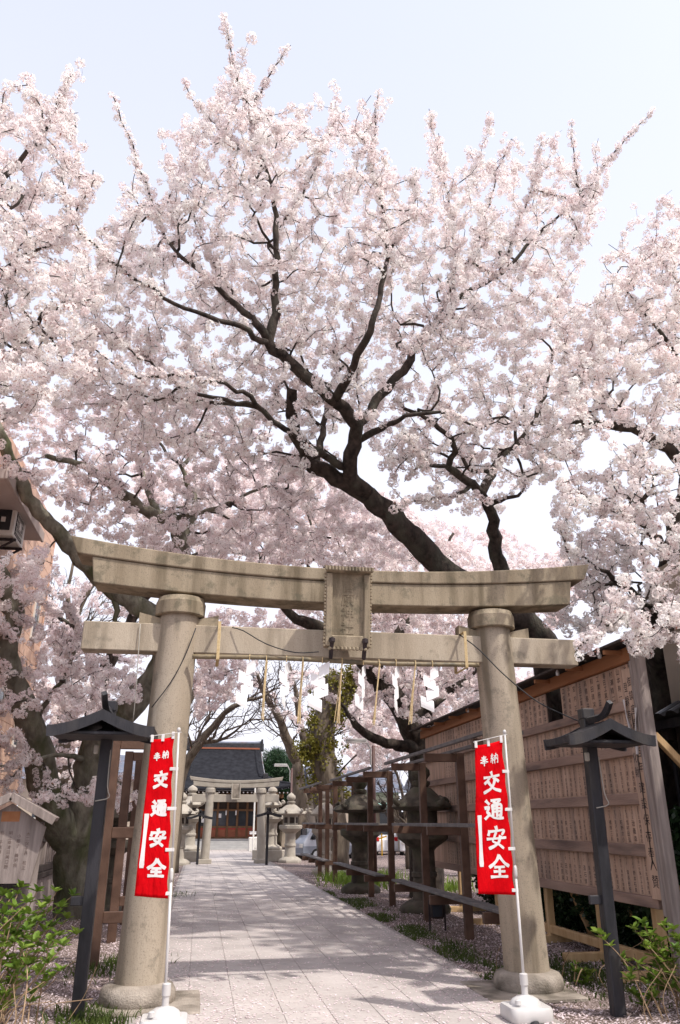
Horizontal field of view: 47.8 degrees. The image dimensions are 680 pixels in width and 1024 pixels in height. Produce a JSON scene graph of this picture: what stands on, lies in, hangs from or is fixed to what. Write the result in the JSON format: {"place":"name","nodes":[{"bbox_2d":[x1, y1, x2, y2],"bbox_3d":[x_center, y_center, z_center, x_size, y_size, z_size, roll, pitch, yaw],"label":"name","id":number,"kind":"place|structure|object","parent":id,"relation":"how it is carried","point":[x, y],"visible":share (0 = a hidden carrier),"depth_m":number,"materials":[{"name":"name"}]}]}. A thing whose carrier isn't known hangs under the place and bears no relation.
{"place":"outdoors","nodes":[
{"label":"outdoors","id":0,"kind":"place"},
{"bbox_2d":[18,755,135,839],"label":"house","id":1,"kind":"structure","parent":0,"point":[25,793],"depth_m":54.56,"materials":[{"name":"tile"}]},
{"bbox_2d":[277,768,304,846],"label":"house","id":2,"kind":"structure","parent":0,"point":[283,837],"depth_m":63.75,"materials":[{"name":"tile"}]},
{"bbox_2d":[0,847,679,1023],"bbox_3d":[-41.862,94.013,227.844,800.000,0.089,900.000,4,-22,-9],"label":"ground","id":3,"kind":"structure","parent":0,"point":[303,868],"depth_m":12.22,"materials":[{"name":"soil"}]},
{"bbox_2d":[0,423,55,809],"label":"tiled building","id":4,"kind":"structure","parent":3,"relation":"on","point":[36,533],"depth_m":18.81,"materials":[{"name":"tile"}]},
{"bbox_2d":[0,687,4,710],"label":"window","id":5,"kind":"structure","parent":4,"relation":"in","point":[2,695],"depth_m":17.99,"materials":[{"name":"grey glass"}]},
{"bbox_2d":[0,509,25,557],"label":"air conditioner","id":6,"kind":"object","parent":4,"relation":"attached to","point":[12,527],"visible":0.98,"depth_m":16.26,"materials":[{"name":"metal"}]},
{"bbox_2d":[11,724,17,748],"bbox_3d":[-8.264,5.580,19.690,0.100,0.910,0.620,4,-22,-9],"label":"window","id":7,"kind":"structure","parent":4,"relation":"in","point":[13,743],"depth_m":19.37,"materials":[{"name":"white glass"}]},
{"bbox_2d":[29,602,40,642],"bbox_3d":[-8.297,2.965,20.958,0.100,1.110,0.620,4,-22,-9],"label":"window","id":8,"kind":"structure","parent":4,"relation":"in","point":[35,613],"depth_m":20.90,"materials":[{"name":"white glass"}]},
{"bbox_2d":[0,837,55,922],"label":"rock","id":9,"kind":"object","parent":3,"relation":"on","point":[45,873],"visible":0.13,"depth_m":19.62,"materials":[{"name":"grey stone"}]},
{"bbox_2d":[0,879,56,1023],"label":"hydrangea shrub","id":10,"kind":"object","parent":3,"relation":"on","point":[9,895],"visible":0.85,"depth_m":7.85,"materials":[{"name":"green plant"}]},
{"bbox_2d":[0,793,59,994],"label":"notice sign","id":11,"kind":"object","parent":3,"relation":"on","point":[22,832],"visible":0.98,"depth_m":9.61,"materials":[{"name":"brown wood"}]},
{"bbox_2d":[0,905,74,1023],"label":"hydrangea shrub","id":12,"kind":"object","parent":3,"relation":"on","point":[26,926],"visible":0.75,"depth_m":7.84,"materials":[{"name":"green plant"}]},
{"bbox_2d":[0,884,83,1013],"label":"hydrangea shrub","id":13,"kind":"object","parent":3,"relation":"on","point":[60,904],"visible":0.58,"depth_m":8.34,"materials":[{"name":"green plant"}]},
{"bbox_2d":[0,932,96,1023],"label":"hydrangea shrub","id":14,"kind":"object","parent":3,"relation":"on","point":[39,969],"visible":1,"depth_m":7.39,"materials":[{"name":"green plant"}]},
{"bbox_2d":[0,57,104,428],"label":"cherry tree","id":15,"kind":"object","parent":3,"relation":"on","point":[61,275],"visible":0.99,"depth_m":10.95,"materials":[{"name":"pink plant"}]},
{"bbox_2d":[48,563,152,788],"bbox_3d":[-9.505,7.238,28.698,4.810,12.108,4.970,4,-22,-9],"label":"cherry tree","id":16,"kind":"object","parent":3,"relation":"on","point":[68,745],"visible":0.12,"depth_m":29.48,"materials":[{"name":"pink plant"}]},
{"bbox_2d":[46,691,157,1020],"bbox_3d":[-2.693,3.667,8.338,1.150,3.282,0.902,4,-22,-9],"label":"roofed lamp post","id":17,"kind":"object","parent":3,"relation":"on","point":[106,726],"visible":0.94,"depth_m":8.49,"materials":[{"name":"black wood"}]},
{"bbox_2d":[35,891,197,1023],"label":"grass","id":18,"kind":"structure","parent":3,"relation":"on","point":[97,1018],"depth_m":7.99,"materials":[{"name":"green plant"}]},
{"bbox_2d":[90,741,143,966],"bbox_3d":[-3.614,5.978,13.770,0.770,3.220,5.120,4,-22,-9],"label":"wooden fence","id":19,"kind":"object","parent":3,"relation":"on","point":[112,917],"visible":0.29,"depth_m":11.96,"materials":[{"name":"wood"}]},
{"bbox_2d":[104,779,130,910],"bbox_3d":[-5.186,7.509,17.348,1.462,2.900,1.419,4,-22,-9],"label":"stone lantern","id":20,"kind":"object","parent":3,"relation":"on","point":[111,869],"visible":0.09,"depth_m":16.98,"materials":[{"name":"stone"}]},
{"bbox_2d":[33,454,317,798],"bbox_3d":[-5.692,4.133,25.194,10.597,15.561,6.985,4,-22,-9],"label":"cherry tree","id":21,"kind":"object","parent":3,"relation":"on","point":[203,678],"visible":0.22,"depth_m":24.78,"materials":[{"name":"pink plant"}]},
{"bbox_2d":[179,793,198,865],"bbox_3d":[-7.731,15.324,37.245,1.686,3.300,1.560,4,-22,-9],"label":"stone lantern","id":22,"kind":"object","parent":3,"relation":"on","point":[187,811],"visible":0.48,"depth_m":37.01,"materials":[{"name":"stone"}]},
{"bbox_2d":[0,388,408,920],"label":"cherry tree","id":23,"kind":"object","parent":3,"relation":"on","point":[67,836],"visible":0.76,"depth_m":16.19,"materials":[{"name":"pink plant"}]},
{"bbox_2d":[184,739,289,849],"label":"shrine hall","id":24,"kind":"structure","parent":3,"relation":"on","point":[232,826],"depth_m":59.05,"materials":[{"name":"grey wood"}]},
{"bbox_2d":[175,660,312,872],"bbox_3d":[-4.051,10.246,32.315,6.121,9.201,5.997,4,-22,-9],"label":"bare tree","id":25,"kind":"object","parent":3,"relation":"on","point":[199,742],"visible":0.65,"depth_m":32.46,"materials":[{"name":"brown plant"}]},
{"bbox_2d":[248,837,256,850],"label":"base","id":26,"kind":"object","parent":3,"relation":"on","point":[250,843],"visible":0.44,"depth_m":53.40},
{"bbox_2d":[252,788,255,849],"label":"standing pole","id":27,"kind":"object","parent":3,"relation":"on","point":[253,823],"visible":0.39,"depth_m":53.44,"materials":[{"name":"white metal"}]},
{"bbox_2d":[252,787,284,861],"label":"stone lantern","id":28,"kind":"object","parent":3,"relation":"on","point":[276,852],"visible":0.61,"depth_m":40.81,"materials":[{"name":"stone"}]},
{"bbox_2d":[274,764,292,792],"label":"street lamp","id":29,"kind":"object","parent":3,"relation":"on","point":[284,765],"visible":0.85,"depth_m":41.29,"materials":[{"name":"metal"}]},
{"bbox_2d":[262,745,304,845],"label":"pine tree","id":30,"kind":"object","parent":3,"relation":"on","point":[276,755],"visible":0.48,"depth_m":63.41,"materials":[{"name":"green plant"}]},
{"bbox_2d":[273,792,306,862],"bbox_3d":[-2.537,16.201,39.484,1.871,3.350,1.730,4,-22,-9],"label":"stone lantern","id":31,"kind":"object","parent":3,"relation":"on","point":[290,812],"visible":0.97,"depth_m":39.15,"materials":[{"name":"stone"}]},
{"bbox_2d":[246,660,359,858],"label":"bare tree","id":32,"kind":"object","parent":3,"relation":"on","point":[300,800],"visible":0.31,"depth_m":44.58,"materials":[{"name":"brown plant"}]},
{"bbox_2d":[299,781,337,881],"bbox_3d":[-0.832,11.822,28.328,0.750,3.280,6.000,4,-22,-9],"label":"lantern rack","id":33,"kind":"object","parent":3,"relation":"on","point":[319,860],"visible":0.81,"depth_m":27.75,"materials":[{"name":"brown wood"}]},
{"bbox_2d":[295,828,351,857],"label":"van","id":34,"kind":"object","parent":3,"relation":"on","point":[305,841],"visible":0.35,"depth_m":42.58,"materials":[{"name":"silver metal"}]},
{"bbox_2d":[306,791,341,874],"bbox_3d":[-0.608,12.786,30.824,1.577,3.200,1.610,4,-22,-9],"label":"stone lantern","id":35,"kind":"object","parent":3,"relation":"on","point":[314,812],"visible":0.48,"depth_m":30.51,"materials":[{"name":"stone"}]},
{"bbox_2d":[291,664,383,866],"bbox_3d":[0.575,11.922,37.412,5.119,9.978,4.951,4,-22,-9],"label":"leafy tree","id":36,"kind":"object","parent":3,"relation":"on","point":[316,749],"visible":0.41,"depth_m":36.36,"materials":[{"name":"plant"}]},
{"bbox_2d":[0,871,679,1023],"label":"fallen petals","id":37,"kind":"object","parent":3,"relation":"on","point":[558,1014],"visible":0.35,"depth_m":9.90,"materials":[{"name":"pink plant"}]},
{"bbox_2d":[55,12,655,721],"bbox_3d":[0.785,-1.629,15.013,12.915,18.730,8.279,4,-22,-9],"label":"cherry tree","id":38,"kind":"object","parent":3,"relation":"on","point":[187,394],"visible":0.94,"depth_m":14.62,"materials":[{"name":"pink plant"}]},
{"bbox_2d":[304,766,406,850],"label":"storehouse","id":39,"kind":"structure","parent":3,"relation":"on","point":[381,819],"depth_m":56.44,"materials":[{"name":"tile"}]},
{"bbox_2d":[379,811,386,824],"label":"window","id":40,"kind":"structure","parent":39,"relation":"in","point":[383,819],"depth_m":55.54,"materials":[{"name":"grey glass"}]},
{"bbox_2d":[333,775,386,893],"bbox_3d":[0.602,9.537,22.841,1.626,3.250,1.626,4,-22,-9],"label":"stone lantern","id":41,"kind":"object","parent":3,"relation":"on","point":[354,806],"visible":0.83,"depth_m":22.47,"materials":[{"name":"stone"}]},
{"bbox_2d":[244,668,477,774],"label":"cherry tree","id":42,"kind":"object","parent":3,"relation":"on","point":[355,766],"visible":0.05,"depth_m":44.17,"materials":[{"name":"pink plant"}]},
{"bbox_2d":[345,738,376,882],"bbox_3d":[0.716,9.917,25.574,1.037,4.552,0.300,4,-22,-9],"label":"street lamp","id":43,"kind":"object","parent":3,"relation":"on","point":[353,740],"visible":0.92,"depth_m":26.15,"materials":[{"name":"metal"}]},
{"bbox_2d":[330,767,395,906],"bbox_3d":[0.561,9.044,21.446,0.770,3.280,6.300,4,-22,-9],"label":"lantern rack","id":44,"kind":"object","parent":3,"relation":"on","point":[371,876],"visible":0.81,"depth_m":19.77,"materials":[{"name":"brown wood"}]},
{"bbox_2d":[378,834,386,855],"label":"hazard barrier","id":45,"kind":"object","parent":3,"relation":"on","point":[381,837],"visible":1,"depth_m":46.56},
{"bbox_2d":[377,832,397,853],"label":"hatchback","id":46,"kind":"object","parent":3,"relation":"on","point":[385,844],"visible":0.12,"depth_m":48.46,"materials":[{"name":"white metal"}]},
{"bbox_2d":[196,467,584,897],"bbox_3d":[2.339,3.963,22.618,13.053,13.791,6.492,4,-22,-9],"label":"cherry tree","id":47,"kind":"object","parent":3,"relation":"on","point":[412,741],"visible":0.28,"depth_m":21.49,"materials":[{"name":"pink plant"}]},
{"bbox_2d":[376,752,410,868],"bbox_3d":[2.593,13.159,34.493,2.431,5.427,4.444,-1,-22,4],"label":"bare tree","id":48,"kind":"object","parent":3,"relation":"on","point":[404,813],"visible":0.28,"depth_m":34.28,"materials":[{"name":"grey plant"}]},
{"bbox_2d":[400,841,404,854],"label":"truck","id":49,"kind":"object","parent":3,"relation":"on","point":[402,847],"visible":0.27,"depth_m":47.74,"materials":[{"name":"white metal"}]},
{"bbox_2d":[392,767,451,913],"bbox_3d":[1.938,7.572,17.972,1.412,3.250,1.412,-5,-22,12],"label":"stone lantern","id":50,"kind":"object","parent":3,"relation":"on","point":[408,801],"visible":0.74,"depth_m":17.65,"materials":[{"name":"stone"}]},
{"bbox_2d":[318,501,547,876],"bbox_3d":[4.782,6.349,31.667,12.492,16.057,7.039,4,-22,-9],"label":"cherry tree","id":51,"kind":"object","parent":3,"relation":"on","point":[388,721],"visible":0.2,"depth_m":30.53,"materials":[{"name":"pink plant"}]},
{"bbox_2d":[428,900,446,930],"bbox_3d":[1.842,7.627,14.531,0.330,0.532,0.180,4,-22,-9],"label":"floodlight","id":52,"kind":"object","parent":3,"relation":"on","point":[436,911],"visible":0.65,"depth_m":14.49,"materials":[{"name":"metal"}]},
{"bbox_2d":[384,731,523,939],"bbox_3d":[1.957,6.058,14.047,0.770,3.280,6.900,4,-22,-9],"label":"lantern rack","id":53,"kind":"object","parent":3,"relation":"on","point":[424,828],"visible":0.66,"depth_m":14.27,"materials":[{"name":"brown wood"}]},
{"bbox_2d":[323,889,589,1000],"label":"grass","id":54,"kind":"structure","parent":3,"relation":"on","point":[406,930],"depth_m":13.44,"materials":[{"name":"green plant"}]},
{"bbox_2d":[471,874,494,904],"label":"evergreen shrub","id":55,"kind":"object","parent":3,"relation":"on","point":[490,898],"depth_m":17.64,"materials":[{"name":"green plant"}]},
{"bbox_2d":[408,628,679,983],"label":"name board","id":56,"kind":"object","parent":3,"relation":"on","point":[641,855],"visible":0.54,"depth_m":12.02,"materials":[{"name":"brown wood"}]},
{"bbox_2d":[540,887,590,931],"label":"evergreen shrub","id":57,"kind":"object","parent":3,"relation":"on","point":[567,915],"visible":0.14,"depth_m":14.46,"materials":[{"name":"green plant"}]},
{"bbox_2d":[496,942,641,991],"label":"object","id":58,"kind":"object","parent":3,"relation":"on","point":[587,972],"visible":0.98,"depth_m":9.83,"materials":[{"name":"green plant"}]},
{"bbox_2d":[470,943,679,1008],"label":"grass","id":59,"kind":"structure","parent":3,"relation":"on","point":[571,972],"depth_m":10.15,"materials":[{"name":"green plant"}]},
{"bbox_2d":[543,700,655,1016],"bbox_3d":[3.017,3.765,8.498,1.050,3.219,0.765,4,-22,-9],"label":"roofed lamp post","id":60,"kind":"object","parent":3,"relation":"on","point":[589,736],"visible":0.99,"depth_m":8.69,"materials":[{"name":"black wood"}]},
{"bbox_2d":[570,894,645,949],"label":"evergreen shrub","id":61,"kind":"object","parent":3,"relation":"on","point":[626,937],"visible":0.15,"depth_m":12.27,"materials":[{"name":"green plant"}]},
{"bbox_2d":[542,190,679,809],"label":"cherry tree","id":62,"kind":"object","parent":3,"relation":"on","point":[656,616],"visible":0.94,"depth_m":12.58,"materials":[{"name":"pink plant"}]},
{"bbox_2d":[590,927,679,1023],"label":"hydrangea shrub","id":63,"kind":"object","parent":3,"relation":"on","point":[652,991],"visible":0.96,"depth_m":8.20,"materials":[{"name":"green plant"}]},
{"bbox_2d":[618,801,679,956],"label":"evergreen shrub","id":64,"kind":"object","parent":3,"relation":"on","point":[640,912],"depth_m":11.00,"materials":[{"name":"green plant"}]},
{"bbox_2d":[627,916,679,1011],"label":"hydrangea shrub","id":65,"kind":"object","parent":3,"relation":"on","point":[651,933],"visible":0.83,"depth_m":8.26,"materials":[{"name":"green plant"}]},
{"bbox_2d":[633,923,679,1003],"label":"hydrangea shrub","id":66,"kind":"object","parent":3,"relation":"on","point":[674,985],"visible":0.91,"depth_m":8.27,"materials":[{"name":"green plant"}]},
{"bbox_2d":[648,557,679,806],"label":"beige house","id":67,"kind":"structure","parent":3,"relation":"on","point":[667,722],"depth_m":12.58,"materials":[{"name":"brown wood"}]},
{"bbox_2d":[0,0,679,811],"label":"sky","id":68,"kind":"structure","parent":0,"point":[539,66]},
{"bbox_2d":[125,850,563,1023],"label":"path","id":69,"kind":"structure","parent":0,"point":[231,866],"depth_m":11.32,"materials":[{"name":"stone"}]},
{"bbox_2d":[134,727,187,1023],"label":"prayer banner","id":70,"kind":"object","parent":69,"relation":"on","point":[152,867],"visible":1,"depth_m":7.95,"materials":[{"name":"red fabric"}]},
{"bbox_2d":[184,785,204,861],"bbox_3d":[-7.817,16.249,40.138,1.570,3.750,1.438,16,-27,-35],"label":"stone lantern","id":71,"kind":"object","parent":69,"relation":"on","point":[190,852],"visible":0.55,"depth_m":39.72,"materials":[{"name":"stone"}]},
{"bbox_2d":[187,809,212,864],"bbox_3d":[-6.752,15.551,36.723,1.240,2.489,0.800,4,-22,-9],"label":"roofed lamp post","id":72,"kind":"object","parent":69,"relation":"on","point":[199,815],"visible":0.98,"depth_m":36.79,"materials":[{"name":"black metal"}]},
{"bbox_2d":[190,776,282,863],"bbox_3d":[-5.248,15.331,38.340,4.709,4.027,0.714,4,-22,-9],"label":"stone torii","id":73,"kind":"object","parent":69,"relation":"on","point":[211,796],"visible":0.95,"depth_m":38.52,"materials":[{"name":"stone"}]},
{"bbox_2d":[255,807,281,864],"bbox_3d":[-3.434,15.412,36.512,1.240,2.589,0.800,4,-22,-9],"label":"roofed lamp post","id":74,"kind":"object","parent":69,"relation":"on","point":[268,812],"visible":0.96,"depth_m":36.60,"materials":[{"name":"black metal"}]},
{"bbox_2d":[71,536,588,1020],"bbox_3d":[0.017,3.131,9.897,7.309,5.422,1.200,4,-22,-9],"label":"stone torii","id":75,"kind":"object","parent":69,"relation":"on","point":[347,600],"visible":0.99,"depth_m":10.17,"materials":[{"name":"stone"}]},
{"bbox_2d":[133,624,140,721],"bbox_3d":[-2.589,2.045,9.792,0.038,1.236,0.132,4,-22,-9],"label":"hanging cord","id":76,"kind":"object","parent":75,"relation":"hanging from","point":[137,672],"visible":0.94,"depth_m":9.73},
{"bbox_2d":[152,628,195,706],"bbox_3d":[-2.094,1.956,9.715,0.480,1.028,0.036,5,-23,-12],"label":"electric cable","id":77,"kind":"object","parent":75,"relation":"attached to","point":[178,668],"visible":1,"depth_m":9.70,"materials":[{"name":"black rubber"}]},
{"bbox_2d":[232,627,318,652],"bbox_3d":[-0.852,1.669,10.047,1.158,0.366,0.087,-1,-22,2],"label":"electric cable","id":78,"kind":"object","parent":75,"relation":"attached to","point":[274,646],"visible":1,"depth_m":9.98,"materials":[{"name":"black rubber"}]},
{"bbox_2d":[192,621,478,673],"bbox_3d":[-0.038,1.846,10.379,3.821,0.505,0.496,4,-22,-9],"label":"bamboo pole","id":79,"kind":"object","parent":75,"relation":"attached to","point":[455,665],"visible":0.98,"depth_m":10.09,"materials":[{"name":"wood"}]},
{"bbox_2d":[235,655,255,708],"bbox_3d":[-1.214,2.152,9.779,0.268,0.701,0.083,14,-26,-31],"label":"paper streamer","id":80,"kind":"object","parent":79,"relation":"hanging from","point":[246,689],"visible":1,"depth_m":9.77,"materials":[{"name":"paper"}]},
{"bbox_2d":[261,655,267,720],"bbox_3d":[-0.969,2.242,9.810,0.055,0.844,0.081,8,-23,-18],"label":"straw tassel","id":81,"kind":"object","parent":79,"relation":"hanging from","point":[264,687],"visible":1,"depth_m":9.77,"materials":[{"name":"beige fabric"}]},
{"bbox_2d":[280,656,289,708],"bbox_3d":[-0.715,2.169,9.827,0.073,0.697,0.287,-7,-23,17],"label":"paper streamer","id":82,"kind":"object","parent":79,"relation":"hanging from","point":[284,689],"visible":1,"depth_m":9.83,"materials":[{"name":"paper"}]},
{"bbox_2d":[297,661,303,723],"bbox_3d":[-0.510,2.283,9.881,0.076,0.867,0.081,4,-22,-9],"label":"straw tassel","id":83,"kind":"object","parent":79,"relation":"hanging from","point":[299,709],"visible":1,"depth_m":9.82,"materials":[{"name":"beige fabric"}]},
{"bbox_2d":[308,657,329,711],"bbox_3d":[-0.284,2.226,9.935,0.292,0.721,0.092,8,-23,-18],"label":"paper streamer","id":84,"kind":"object","parent":79,"relation":"hanging from","point":[320,691],"visible":1,"depth_m":9.91,"materials":[{"name":"paper"}]},
{"bbox_2d":[334,658,342,725],"bbox_3d":[-0.023,2.319,9.955,0.113,0.879,0.081,4,-22,-9],"label":"straw tassel","id":85,"kind":"object","parent":79,"relation":"hanging from","point":[338,709],"visible":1,"depth_m":9.89,"materials":[{"name":"beige fabric"}]},
{"bbox_2d":[355,660,365,710],"bbox_3d":[0.285,2.235,9.987,0.070,0.699,0.281,-12,-25,28],"label":"paper streamer","id":86,"kind":"object","parent":79,"relation":"hanging from","point":[358,699],"visible":0.98,"depth_m":9.96,"materials":[{"name":"paper"}]},
{"bbox_2d":[372,659,380,725],"bbox_3d":[0.472,2.346,10.033,0.122,0.870,0.084,4,-22,-9],"label":"straw tassel","id":87,"kind":"object","parent":79,"relation":"hanging from","point":[374,717],"visible":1,"depth_m":9.96,"materials":[{"name":"beige fabric"}]},
{"bbox_2d":[392,659,398,713],"bbox_3d":[0.725,2.269,10.049,0.045,0.717,0.286,-8,-23,18],"label":"paper streamer","id":88,"kind":"object","parent":79,"relation":"hanging from","point":[395,685],"visible":1,"depth_m":10.06,"materials":[{"name":"paper"}]},
{"bbox_2d":[408,660,415,724],"bbox_3d":[0.945,2.365,10.112,0.128,0.847,0.085,4,-22,-9],"label":"straw tassel","id":89,"kind":"object","parent":79,"relation":"hanging from","point":[411,707],"visible":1,"depth_m":10.05,"materials":[{"name":"beige fabric"}]},
{"bbox_2d":[420,661,438,711],"bbox_3d":[1.187,2.307,10.180,0.270,0.688,0.092,4,-22,-9],"label":"paper streamer","id":90,"kind":"object","parent":79,"relation":"hanging from","point":[432,692],"visible":1,"depth_m":10.14,"materials":[{"name":"paper"}]},
{"bbox_2d":[459,634,576,720],"bbox_3d":[2.289,2.134,10.074,1.474,1.255,0.138,-10,-24,23],"label":"electric cable","id":91,"kind":"object","parent":75,"relation":"attached to","point":[515,684],"visible":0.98,"depth_m":10.00,"materials":[{"name":"black rubber"}]},
{"bbox_2d":[473,730,553,1023],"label":"prayer banner","id":92,"kind":"object","parent":69,"relation":"on","point":[496,869],"visible":1,"depth_m":8.42,"materials":[{"name":"red fabric"}]},
{"bbox_2d":[314,866,477,892],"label":"grass","id":93,"kind":"structure","parent":0,"point":[343,879],"depth_m":24.86,"materials":[{"name":"green plant"}]},
{"bbox_2d":[404,779,410,790],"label":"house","id":94,"kind":"structure","parent":0,"point":[406,784],"depth_m":66.29,"materials":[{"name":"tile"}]}
]}

